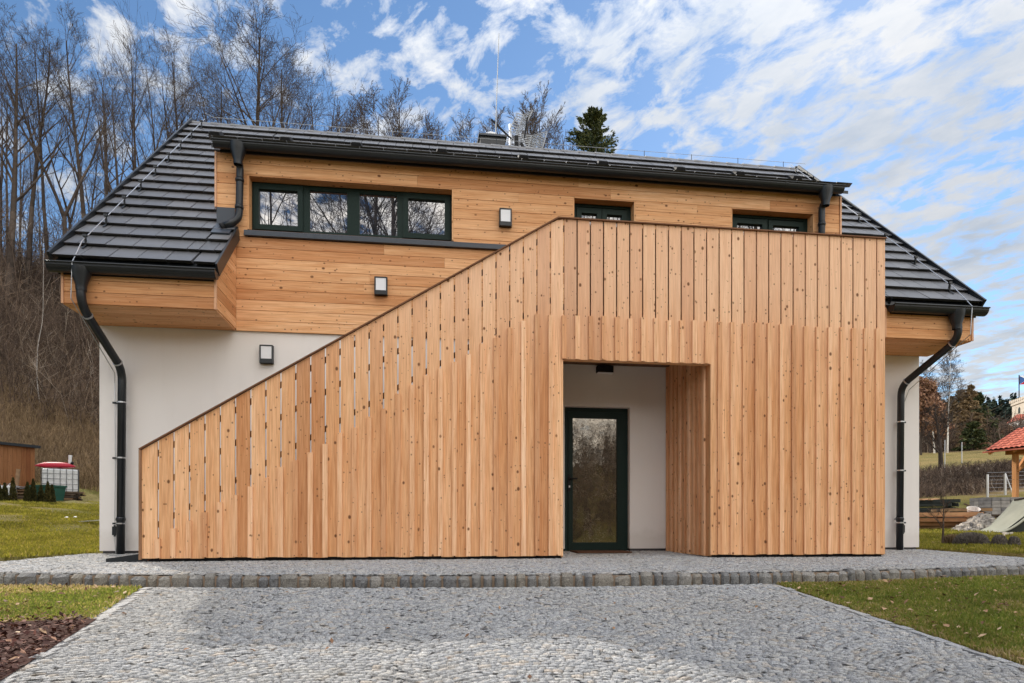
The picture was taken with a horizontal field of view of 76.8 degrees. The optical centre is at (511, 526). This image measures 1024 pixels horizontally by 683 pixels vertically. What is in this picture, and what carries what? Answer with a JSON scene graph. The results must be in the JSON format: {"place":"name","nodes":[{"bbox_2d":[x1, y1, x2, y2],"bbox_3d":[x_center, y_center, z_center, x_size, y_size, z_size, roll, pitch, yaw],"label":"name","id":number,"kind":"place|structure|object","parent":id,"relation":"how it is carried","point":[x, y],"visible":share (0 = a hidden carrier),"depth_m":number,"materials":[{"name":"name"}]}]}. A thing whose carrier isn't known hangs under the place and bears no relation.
{"place":"outdoors","nodes":[
{"label":"outdoors","id":0,"kind":"place"},
{"bbox_2d":[0,499,101,557],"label":"side grass","id":1,"kind":"structure","parent":0,"point":[21,542],"depth_m":15.63,"materials":[{"name":"green plant"}]},
{"bbox_2d":[0,583,141,622],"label":"grass","id":2,"kind":"structure","parent":0,"point":[101,598],"depth_m":5.45,"materials":[{"name":"green plant"}]},
{"bbox_2d":[0,291,1023,665],"bbox_3d":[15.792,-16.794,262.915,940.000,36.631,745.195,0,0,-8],"label":"ground","id":3,"kind":"structure","parent":0,"point":[958,457],"depth_m":37.18,"materials":[{"name":"green plant"}]},
{"bbox_2d":[2,482,8,499],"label":"thuja","id":4,"kind":"object","parent":3,"relation":"on","point":[5,492],"visible":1,"depth_m":22.52,"materials":[{"name":"green plant"}]},
{"bbox_2d":[0,68,21,249],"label":"bare tree","id":5,"kind":"object","parent":3,"relation":"on","point":[6,176],"visible":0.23,"depth_m":70.14,"materials":[{"name":"brown plant"}]},
{"bbox_2d":[8,477,16,500],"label":"thuja","id":6,"kind":"object","parent":3,"relation":"on","point":[12,494],"visible":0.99,"depth_m":22.66,"materials":[{"name":"green plant"}]},
{"bbox_2d":[0,442,40,489],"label":"garden shed","id":7,"kind":"structure","parent":3,"relation":"on","point":[14,457],"depth_m":25.61,"materials":[{"name":"brown wood"}]},
{"bbox_2d":[5,111,40,257],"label":"bare tree","id":8,"kind":"object","parent":3,"relation":"on","point":[20,173],"visible":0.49,"depth_m":69.33,"materials":[{"name":"brown plant"}]},
{"bbox_2d":[3,136,42,226],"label":"bare tree","id":9,"kind":"object","parent":3,"relation":"on","point":[27,194],"visible":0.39,"depth_m":74.38,"materials":[{"name":"brown plant"}]},
{"bbox_2d":[0,48,50,266],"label":"bare tree","id":10,"kind":"object","parent":3,"relation":"on","point":[1,172],"visible":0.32,"depth_m":57.91,"materials":[{"name":"brown plant"}]},
{"bbox_2d":[23,481,31,500],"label":"thuja","id":11,"kind":"object","parent":3,"relation":"on","point":[27,495],"visible":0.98,"depth_m":22.36,"materials":[{"name":"green plant"}]},
{"bbox_2d":[30,478,37,501],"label":"thuja","id":12,"kind":"object","parent":3,"relation":"on","point":[33,490],"visible":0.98,"depth_m":22.52,"materials":[{"name":"green plant"}]},
{"bbox_2d":[19,150,49,258],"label":"bare tree","id":13,"kind":"object","parent":3,"relation":"on","point":[38,195],"visible":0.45,"depth_m":79.85,"materials":[{"name":"brown plant"}]},
{"bbox_2d":[6,11,68,307],"bbox_3d":[-38.004,-28.621,51.414,4.010,22.895,4.728,0,0,-9],"label":"bare tree","id":14,"kind":"object","parent":3,"relation":"on","point":[43,194],"visible":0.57,"depth_m":51.44,"materials":[{"name":"brown plant"}]},
{"bbox_2d":[14,223,62,402],"bbox_3d":[-27.763,-12.206,37.999,1.876,11.263,1.958,0,0,-8],"label":"birch sapling","id":15,"kind":"object","parent":3,"relation":"on","point":[43,257],"visible":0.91,"depth_m":37.99,"materials":[{"name":"brown plant"}]},
{"bbox_2d":[37,485,43,501],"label":"thuja","id":16,"kind":"object","parent":3,"relation":"on","point":[40,495],"visible":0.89,"depth_m":22.64,"materials":[{"name":"green plant"}]},
{"bbox_2d":[0,23,91,308],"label":"bare tree","id":17,"kind":"object","parent":3,"relation":"on","point":[31,206],"visible":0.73,"depth_m":50.36,"materials":[{"name":"brown plant"}]},
{"bbox_2d":[43,481,51,501],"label":"thuja","id":18,"kind":"object","parent":3,"relation":"on","point":[47,493],"visible":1,"depth_m":22.36,"materials":[{"name":"green plant"}]},
{"bbox_2d":[29,485,66,500],"bbox_3d":[-16.966,-1.193,23.600,0.900,0.600,0.780,0,0,12],"label":"green bin","id":19,"kind":"object","parent":3,"relation":"on","point":[59,492],"visible":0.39,"depth_m":23.58,"materials":[{"name":"green plastic"}]},
{"bbox_2d":[0,610,96,682],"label":"mulch bed","id":20,"kind":"object","parent":3,"relation":"on","point":[20,641],"visible":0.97,"depth_m":4.16,"materials":[{"name":"brown soil"}]},
{"bbox_2d":[0,237,98,431],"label":"slope scrub","id":21,"kind":"object","parent":3,"relation":"on","point":[20,339],"visible":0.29,"depth_m":40.91,"materials":[{"name":"brown plant"}]},
{"bbox_2d":[0,375,98,491],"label":"dry stalks","id":22,"kind":"object","parent":3,"relation":"on","point":[89,471],"visible":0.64,"depth_m":33.74,"materials":[{"name":"brown plant"}]},
{"bbox_2d":[0,157,107,373],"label":"slope saplings","id":23,"kind":"object","parent":3,"relation":"on","point":[57,227],"visible":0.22,"depth_m":48.42,"materials":[{"name":"brown plant"}]},
{"bbox_2d":[0,2,109,315],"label":"bare tree","id":24,"kind":"object","parent":3,"relation":"on","point":[13,178],"visible":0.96,"depth_m":47.06,"materials":[{"name":"brown plant"}]},
{"bbox_2d":[41,468,78,491],"bbox_3d":[-17.706,-1.668,25.301,1.222,1.190,1.023,0,0,-36],"label":"water tank","id":25,"kind":"object","parent":3,"relation":"on","point":[69,478],"visible":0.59,"depth_m":24.98,"materials":[{"name":"white plastic"}]},
{"bbox_2d":[34,462,75,467],"bbox_3d":[-17.812,-2.401,25.185,1.400,0.215,0.568,0,0,-16],"label":"red canoe","id":26,"kind":"object","parent":25,"relation":"on","point":[55,465],"visible":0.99,"depth_m":25.03,"materials":[{"name":"plastic"}]},
{"bbox_2d":[0,583,130,619],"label":"fallen leaves","id":27,"kind":"object","parent":3,"relation":"on","point":[31,589],"visible":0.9,"depth_m":5.56,"materials":[{"name":"brown plant"}]},
{"bbox_2d":[20,87,112,230],"bbox_3d":[-38.317,-28.726,56.156,6.138,19.210,9.263,0,0,-13],"label":"bare tree","id":28,"kind":"object","parent":3,"relation":"on","point":[72,214],"visible":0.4,"depth_m":55.91,"materials":[{"name":"brown plant"}]},
{"bbox_2d":[0,33,140,330],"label":"bare tree","id":29,"kind":"object","parent":3,"relation":"on","point":[64,221],"visible":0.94,"depth_m":48.80,"materials":[{"name":"brown plant"}]},
{"bbox_2d":[27,145,115,221],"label":"bare tree","id":30,"kind":"object","parent":3,"relation":"on","point":[62,190],"visible":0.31,"depth_m":79.78,"materials":[{"name":"brown plant"}]},
{"bbox_2d":[18,1,131,218],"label":"bare tree","id":31,"kind":"object","parent":3,"relation":"on","point":[81,190],"visible":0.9,"depth_m":51.06,"materials":[{"name":"brown plant"}]},
{"bbox_2d":[64,491,85,500],"bbox_3d":[-16.710,-1.102,24.277,0.990,0.393,0.879,0,0,-16],"label":"timber stack","id":32,"kind":"object","parent":3,"relation":"on","point":[70,495],"visible":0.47,"depth_m":24.02,"materials":[{"name":"brown wood"}]},
{"bbox_2d":[66,134,115,211],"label":"bare tree","id":33,"kind":"object","parent":3,"relation":"on","point":[91,193],"visible":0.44,"depth_m":66.31,"materials":[{"name":"brown plant"}]},
{"bbox_2d":[80,57,138,196],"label":"bare tree","id":34,"kind":"object","parent":3,"relation":"on","point":[111,129],"visible":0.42,"depth_m":64.52,"materials":[{"name":"brown plant"}]},
{"bbox_2d":[84,66,136,194],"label":"bare tree","id":35,"kind":"object","parent":3,"relation":"on","point":[107,160],"visible":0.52,"depth_m":57.51,"materials":[{"name":"brown plant"}]},
{"bbox_2d":[99,20,156,161],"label":"bare tree","id":36,"kind":"object","parent":3,"relation":"on","point":[125,86],"visible":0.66,"depth_m":56.60,"materials":[{"name":"brown plant"}]},
{"bbox_2d":[47,1,228,207],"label":"bare tree","id":37,"kind":"object","parent":3,"relation":"on","point":[116,178],"visible":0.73,"depth_m":53.08,"materials":[{"name":"brown plant"}]},
{"bbox_2d":[73,0,227,175],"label":"bare tree","id":38,"kind":"object","parent":3,"relation":"on","point":[151,129],"visible":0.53,"depth_m":56.57,"materials":[{"name":"brown plant"}]},
{"bbox_2d":[131,88,177,171],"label":"bare tree","id":39,"kind":"object","parent":3,"relation":"on","point":[155,132],"visible":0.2,"depth_m":60.37,"materials":[{"name":"brown plant"}]},
{"bbox_2d":[132,36,223,142],"bbox_3d":[-31.360,-31.915,60.160,8.235,25.776,12.429,0,0,-41],"label":"bare tree","id":40,"kind":"object","parent":3,"relation":"on","point":[169,115],"visible":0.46,"depth_m":57.37,"materials":[{"name":"brown plant"}]},
{"bbox_2d":[139,25,218,135],"bbox_3d":[-31.636,-33.171,60.584,7.500,27.859,9.290,0,0,6],"label":"bare tree","id":41,"kind":"object","parent":3,"relation":"on","point":[173,85],"visible":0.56,"depth_m":61.01,"materials":[{"name":"brown plant"}]},
{"bbox_2d":[186,55,246,122],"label":"bare tree","id":42,"kind":"object","parent":3,"relation":"on","point":[216,93],"visible":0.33,"depth_m":66.12,"materials":[{"name":"brown plant"}]},
{"bbox_2d":[164,35,310,127],"bbox_3d":[-28.069,-35.063,66.144,14.051,29.140,9.310,0,0,-31],"label":"bare tree","id":43,"kind":"object","parent":3,"relation":"on","point":[207,85],"visible":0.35,"depth_m":64.53,"materials":[{"name":"brown plant"}]},
{"bbox_2d":[150,0,402,134],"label":"bare tree","id":44,"kind":"object","parent":3,"relation":"on","point":[259,107],"visible":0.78,"depth_m":54.71,"materials":[{"name":"brown plant"}]},
{"bbox_2d":[223,35,348,130],"bbox_3d":[-22.133,-33.586,62.651,9.454,29.221,10.950,0,0,22],"label":"bare tree","id":45,"kind":"object","parent":3,"relation":"on","point":[282,109],"visible":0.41,"depth_m":62.92,"materials":[{"name":"brown plant"}]},
{"bbox_2d":[235,43,372,133],"bbox_3d":[-19.896,-31.988,62.197,13.641,28.291,9.039,0,0,-2],"label":"bare tree","id":46,"kind":"object","parent":3,"relation":"on","point":[327,94],"visible":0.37,"depth_m":60.65,"materials":[{"name":"brown plant"}]},
{"bbox_2d":[289,66,342,130],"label":"bare tree","id":47,"kind":"object","parent":3,"relation":"on","point":[308,101],"visible":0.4,"depth_m":65.63,"materials":[{"name":"brown plant"}]},
{"bbox_2d":[324,96,357,132],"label":"bare tree","id":48,"kind":"object","parent":3,"relation":"on","point":[337,115],"visible":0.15,"depth_m":77.88,"materials":[{"name":"brown plant"}]},
{"bbox_2d":[328,94,366,133],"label":"bare tree","id":49,"kind":"object","parent":3,"relation":"on","point":[353,116],"visible":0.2,"depth_m":78.67,"materials":[{"name":"brown plant"}]},
{"bbox_2d":[324,80,408,136],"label":"bare tree","id":50,"kind":"object","parent":3,"relation":"on","point":[365,110],"visible":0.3,"depth_m":79.11,"materials":[{"name":"brown plant"}]},
{"bbox_2d":[366,75,434,138],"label":"bare tree","id":51,"kind":"object","parent":3,"relation":"on","point":[394,114],"visible":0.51,"depth_m":80.21,"materials":[{"name":"brown plant"}]},
{"bbox_2d":[404,110,445,139],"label":"bare tree","id":52,"kind":"object","parent":3,"relation":"on","point":[437,137],"visible":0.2,"depth_m":83.39,"materials":[{"name":"brown plant"}]},
{"bbox_2d":[447,109,478,142],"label":"bare tree","id":53,"kind":"object","parent":3,"relation":"on","point":[463,129],"visible":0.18,"depth_m":93.79,"materials":[{"name":"plant"}]},
{"bbox_2d":[473,105,531,146],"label":"bare tree","id":54,"kind":"object","parent":3,"relation":"on","point":[493,126],"visible":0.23,"depth_m":93.90,"materials":[{"name":"brown plant"}]},
{"bbox_2d":[0,564,1023,587],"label":"kerb","id":55,"kind":"structure","parent":3,"relation":"on","point":[390,580],"depth_m":6.16,"materials":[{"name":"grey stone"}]},
{"bbox_2d":[44,113,990,553],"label":"house","id":56,"kind":"structure","parent":3,"relation":"on","point":[194,263],"depth_m":9.49,"materials":[{"name":"brown wood"}]},
{"bbox_2d":[259,345,273,363],"bbox_3d":[-3.490,-2.444,9.185,0.190,0.261,0.076,0,0,-8],"label":"wall lamp","id":57,"kind":"object","parent":56,"relation":"attached to","point":[266,354],"visible":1,"depth_m":9.15,"materials":[{"name":"metal"}]},
{"bbox_2d":[252,182,451,240],"bbox_3d":[-2.333,-4.599,9.533,2.871,0.750,0.088,0,0,-8],"label":"window","id":58,"kind":"structure","parent":56,"relation":"in","point":[275,206],"depth_m":9.51,"materials":[{"name":"clear glass"}]},
{"bbox_2d":[374,276,387,295],"bbox_3d":[-1.899,-3.479,9.360,0.190,0.261,0.076,0,0,-8],"label":"wall lamp","id":59,"kind":"object","parent":56,"relation":"attached to","point":[380,285],"visible":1,"depth_m":9.33,"materials":[{"name":"metal"}]},
{"bbox_2d":[495,35,498,133],"bbox_3d":[-0.362,-9.189,14.053,0.133,2.820,0.440,0,0,-8],"label":"lightning rod","id":60,"kind":"object","parent":56,"relation":"attached to","point":[497,85],"visible":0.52,"depth_m":13.87,"materials":[{"name":"metal"}]},
{"bbox_2d":[499,208,511,227],"bbox_3d":[-0.098,-4.584,9.598,0.190,0.261,0.076,0,0,-8],"label":"wall lamp","id":61,"kind":"object","parent":56,"relation":"attached to","point":[505,217],"visible":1,"depth_m":9.57,"materials":[{"name":"metal"}]},
{"bbox_2d":[491,110,546,147],"bbox_3d":[0.141,-8.323,14.039,1.271,1.488,0.180,0,0,-8],"label":"tv mast","id":62,"kind":"object","parent":56,"relation":"attached to","point":[516,139],"visible":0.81,"depth_m":14.06,"materials":[{"name":"white metal"}]},
{"bbox_2d":[563,407,627,550],"bbox_3d":[1.303,-0.704,9.938,1.060,2.241,0.195,0,0,-8],"label":"door","id":63,"kind":"structure","parent":56,"relation":"in","point":[596,439],"depth_m":9.96,"materials":[{"name":"clear glass"}]},
{"bbox_2d":[574,203,630,227],"bbox_3d":[1.384,-3.878,10.023,0.938,2.198,0.088,0,0,-8],"label":"window","id":64,"kind":"structure","parent":56,"relation":"in","point":[580,210],"depth_m":9.99,"materials":[{"name":"clear glass"}]},
{"bbox_2d":[596,365,613,373],"bbox_3d":[1.410,-2.380,9.818,0.250,0.108,0.100,0,0,-8],"label":"porch lamp","id":65,"kind":"object","parent":56,"relation":"attached to","point":[601,369],"visible":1,"depth_m":9.77,"materials":[{"name":"black plastic"}]},
{"bbox_2d":[732,214,806,236],"bbox_3d":[4.099,-3.878,10.380,1.361,2.198,0.088,0,0,-8],"label":"window","id":66,"kind":"structure","parent":56,"relation":"in","point":[738,220],"depth_m":10.35,"materials":[{"name":"black glass"}]},
{"bbox_2d":[506,95,547,146],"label":"bare tree","id":67,"kind":"object","parent":3,"relation":"on","point":[537,120],"visible":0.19,"depth_m":94.36,"materials":[{"name":"brown plant"}]},
{"bbox_2d":[39,559,1020,574],"bbox_3d":[-0.635,0.423,8.059,22.101,0.074,3.942,0,0,-4],"label":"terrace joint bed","id":68,"kind":"object","parent":3,"relation":"on","point":[549,574],"visible":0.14,"depth_m":6.43,"materials":[{"name":"grey gravel"}]},
{"bbox_2d":[0,549,1023,576],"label":"terrace paving","id":69,"kind":"structure","parent":68,"relation":"on","point":[573,563],"depth_m":7.21,"materials":[{"name":"stone"}]},
{"bbox_2d":[106,216,886,561],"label":"entrance staircase","id":70,"kind":"structure","parent":69,"relation":"on","point":[764,350],"depth_m":8.18,"materials":[{"name":"brown wood"}]},
{"bbox_2d":[570,550,631,552],"bbox_3d":[1.300,0.371,9.501,0.800,0.020,0.500,0,0,-8],"label":"doormat","id":71,"kind":"object","parent":69,"relation":"on","point":[598,551],"visible":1,"depth_m":9.28,"materials":[{"name":"black rubber"}]},
{"bbox_2d":[506,80,564,148],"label":"bare tree","id":72,"kind":"object","parent":3,"relation":"on","point":[529,124],"visible":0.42,"depth_m":93.28,"materials":[{"name":"brown plant"}]},
{"bbox_2d":[539,112,585,150],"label":"bare tree","id":73,"kind":"object","parent":3,"relation":"on","point":[559,148],"visible":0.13,"depth_m":96.33,"materials":[{"name":"brown plant"}]},
{"bbox_2d":[564,106,618,153],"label":"spruce tree","id":74,"kind":"object","parent":3,"relation":"on","point":[594,119],"visible":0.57,"depth_m":39.51,"materials":[{"name":"green plant"}]},
{"bbox_2d":[778,574,1023,658],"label":"fallen leaves","id":75,"kind":"object","parent":3,"relation":"on","point":[905,601],"visible":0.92,"depth_m":5.51,"materials":[{"name":"brown plant"}]},
{"bbox_2d":[919,376,947,454],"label":"oak tree","id":76,"kind":"object","parent":3,"relation":"on","point":[927,395],"visible":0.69,"depth_m":94.84,"materials":[{"name":"brown plant"}]},
{"bbox_2d":[920,359,949,452],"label":"birch tree","id":77,"kind":"object","parent":3,"relation":"on","point":[928,375],"visible":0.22,"depth_m":100.47,"materials":[{"name":"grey plant"}]},
{"bbox_2d":[921,490,952,542],"bbox_3d":[7.660,-0.162,11.617,0.537,1.009,0.315,0,0,2],"label":"bare shrub","id":78,"kind":"object","parent":3,"relation":"on","point":[938,521],"visible":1,"depth_m":11.60,"materials":[{"name":"brown plant"}]},
{"bbox_2d":[923,389,953,452],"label":"oak tree","id":79,"kind":"object","parent":3,"relation":"on","point":[941,431],"visible":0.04,"depth_m":103.55,"materials":[{"name":"brown plant"}]},
{"bbox_2d":[919,403,958,469],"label":"fruit tree","id":80,"kind":"object","parent":3,"relation":"on","point":[939,443],"visible":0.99,"depth_m":55.92,"materials":[{"name":"brown plant"}]},
{"bbox_2d":[919,499,960,517],"bbox_3d":[14.185,-0.596,22.055,1.955,0.598,1.171,0,0,42],"label":"timber stack","id":81,"kind":"object","parent":3,"relation":"on","point":[924,505],"visible":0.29,"depth_m":21.53,"materials":[{"name":"black wood"}]},
{"bbox_2d":[944,534,957,543],"bbox_3d":[7.909,0.240,11.600,0.346,0.217,0.350,0,0,-8],"label":"dry grass tuft","id":82,"kind":"object","parent":3,"relation":"on","point":[949,538],"visible":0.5,"depth_m":11.55,"materials":[{"name":"brown plant"}]},
{"bbox_2d":[919,512,983,528],"bbox_3d":[10.782,-0.136,16.552,2.126,0.441,1.070,0,0,32],"label":"timber stack","id":83,"kind":"object","parent":3,"relation":"on","point":[930,523],"visible":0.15,"depth_m":16.12,"materials":[{"name":"brown wood"}]},
{"bbox_2d":[935,348,973,452],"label":"birch tree","id":84,"kind":"object","parent":3,"relation":"on","point":[946,367],"visible":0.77,"depth_m":97.56,"materials":[{"name":"grey plant"}]},
{"bbox_2d":[941,389,968,447],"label":"larch tree","id":85,"kind":"object","parent":3,"relation":"on","point":[956,406],"visible":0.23,"depth_m":117.94,"materials":[{"name":"plant"}]},
{"bbox_2d":[931,508,992,517],"bbox_3d":[12.836,-0.296,18.545,1.419,0.446,0.813,0,0,12],"label":"timber stack","id":86,"kind":"object","parent":3,"relation":"on","point":[962,509],"visible":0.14,"depth_m":18.23,"materials":[{"name":"brown wood"}]},
{"bbox_2d":[951,421,990,450],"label":"spruce tree","id":87,"kind":"object","parent":3,"relation":"on","point":[970,431],"visible":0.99,"depth_m":105.35,"materials":[{"name":"green plant"}]},
{"bbox_2d":[952,532,989,544],"bbox_3d":[7.962,0.224,11.199,0.618,0.260,0.498,0,0,-8],"label":"shrub","id":88,"kind":"object","parent":3,"relation":"on","point":[973,538],"visible":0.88,"depth_m":11.07,"materials":[{"name":"grey plant"}]},
{"bbox_2d":[919,405,1023,452],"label":"thicket","id":89,"kind":"object","parent":3,"relation":"on","point":[1002,424],"visible":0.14,"depth_m":110.48,"materials":[{"name":"brown plant"}]},
{"bbox_2d":[950,384,993,450],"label":"larch tree","id":90,"kind":"object","parent":3,"relation":"on","point":[966,402],"visible":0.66,"depth_m":111.77,"materials":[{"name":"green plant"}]},
{"bbox_2d":[951,512,994,530],"bbox_3d":[11.299,-0.086,15.501,1.434,0.504,1.106,0,0,-8],"label":"rubble heap","id":91,"kind":"object","parent":3,"relation":"on","point":[979,521],"visible":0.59,"depth_m":15.31,"materials":[{"name":"stone"}]},
{"bbox_2d":[953,391,1002,449],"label":"spruce tree","id":92,"kind":"object","parent":3,"relation":"on","point":[980,398],"visible":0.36,"depth_m":113.07,"materials":[{"name":"green plant"}]},
{"bbox_2d":[944,392,1016,423],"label":"conifer forest","id":93,"kind":"object","parent":3,"relation":"on","point":[1001,408],"visible":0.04,"depth_m":261.26,"materials":[{"name":"green plant"}]},
{"bbox_2d":[970,497,1022,516],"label":"stone pallet","id":94,"kind":"object","parent":3,"relation":"on","point":[999,505],"visible":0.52,"depth_m":19.67,"materials":[{"name":"grey stone"}]},
{"bbox_2d":[990,534,1008,544],"bbox_3d":[8.303,0.244,11.000,0.258,0.215,0.259,0,0,-8],"label":"shrub","id":95,"kind":"object","parent":3,"relation":"on","point":[1000,539],"visible":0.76,"depth_m":10.94,"materials":[{"name":"grey plant"}]},
{"bbox_2d":[981,497,1023,532],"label":"tarpaulin shelter","id":96,"kind":"object","parent":3,"relation":"on","point":[1010,518],"visible":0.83,"depth_m":14.68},
{"bbox_2d":[982,425,1023,496],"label":"garden pavilion","id":97,"kind":"structure","parent":3,"relation":"on","point":[1012,443],"depth_m":27.46,"materials":[{"name":"red tile"}]},
{"bbox_2d":[986,472,1023,496],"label":"fence","id":98,"kind":"object","parent":3,"relation":"on","point":[1005,483],"visible":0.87,"depth_m":40.99,"materials":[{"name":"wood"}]},
{"bbox_2d":[1008,536,1020,545],"bbox_3d":[8.476,0.254,10.901,0.200,0.194,0.200,0,0,-8],"label":"shrub","id":99,"kind":"object","parent":3,"relation":"on","point":[1014,540],"visible":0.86,"depth_m":10.85,"materials":[{"name":"grey plant"}]},
{"bbox_2d":[1009,375,1023,417],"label":"castle tower","id":100,"kind":"structure","parent":3,"relation":"on","point":[1018,403],"depth_m":232.44,"materials":[{"name":"stone"}]},
{"bbox_2d":[0,0,1023,405],"label":"sky","id":101,"kind":"structure","parent":0,"point":[916,105],"materials":[{"name":"blue"}]},
{"bbox_2d":[12,583,1023,682],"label":"driveway","id":102,"kind":"structure","parent":0,"point":[88,662],"depth_m":4.18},
{"bbox_2d":[0,585,1023,682],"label":"driveway edging","id":103,"kind":"object","parent":102,"relation":"on","point":[11,678],"visible":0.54,"depth_m":4.38,"materials":[{"name":"stone"}]},
{"bbox_2d":[777,574,1023,664],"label":"front grass","id":104,"kind":"structure","parent":0,"point":[1008,620],"depth_m":5.46,"materials":[{"name":"green plant"}]},
{"bbox_2d":[916,518,1023,553],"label":"side grass","id":105,"kind":"structure","parent":0,"point":[932,536],"depth_m":11.09,"materials":[{"name":"green plant"}]},
{"bbox_2d":[919,457,1023,497],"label":"hedge","id":106,"kind":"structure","parent":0,"point":[930,482],"depth_m":48.70,"materials":[{"name":"plant"}]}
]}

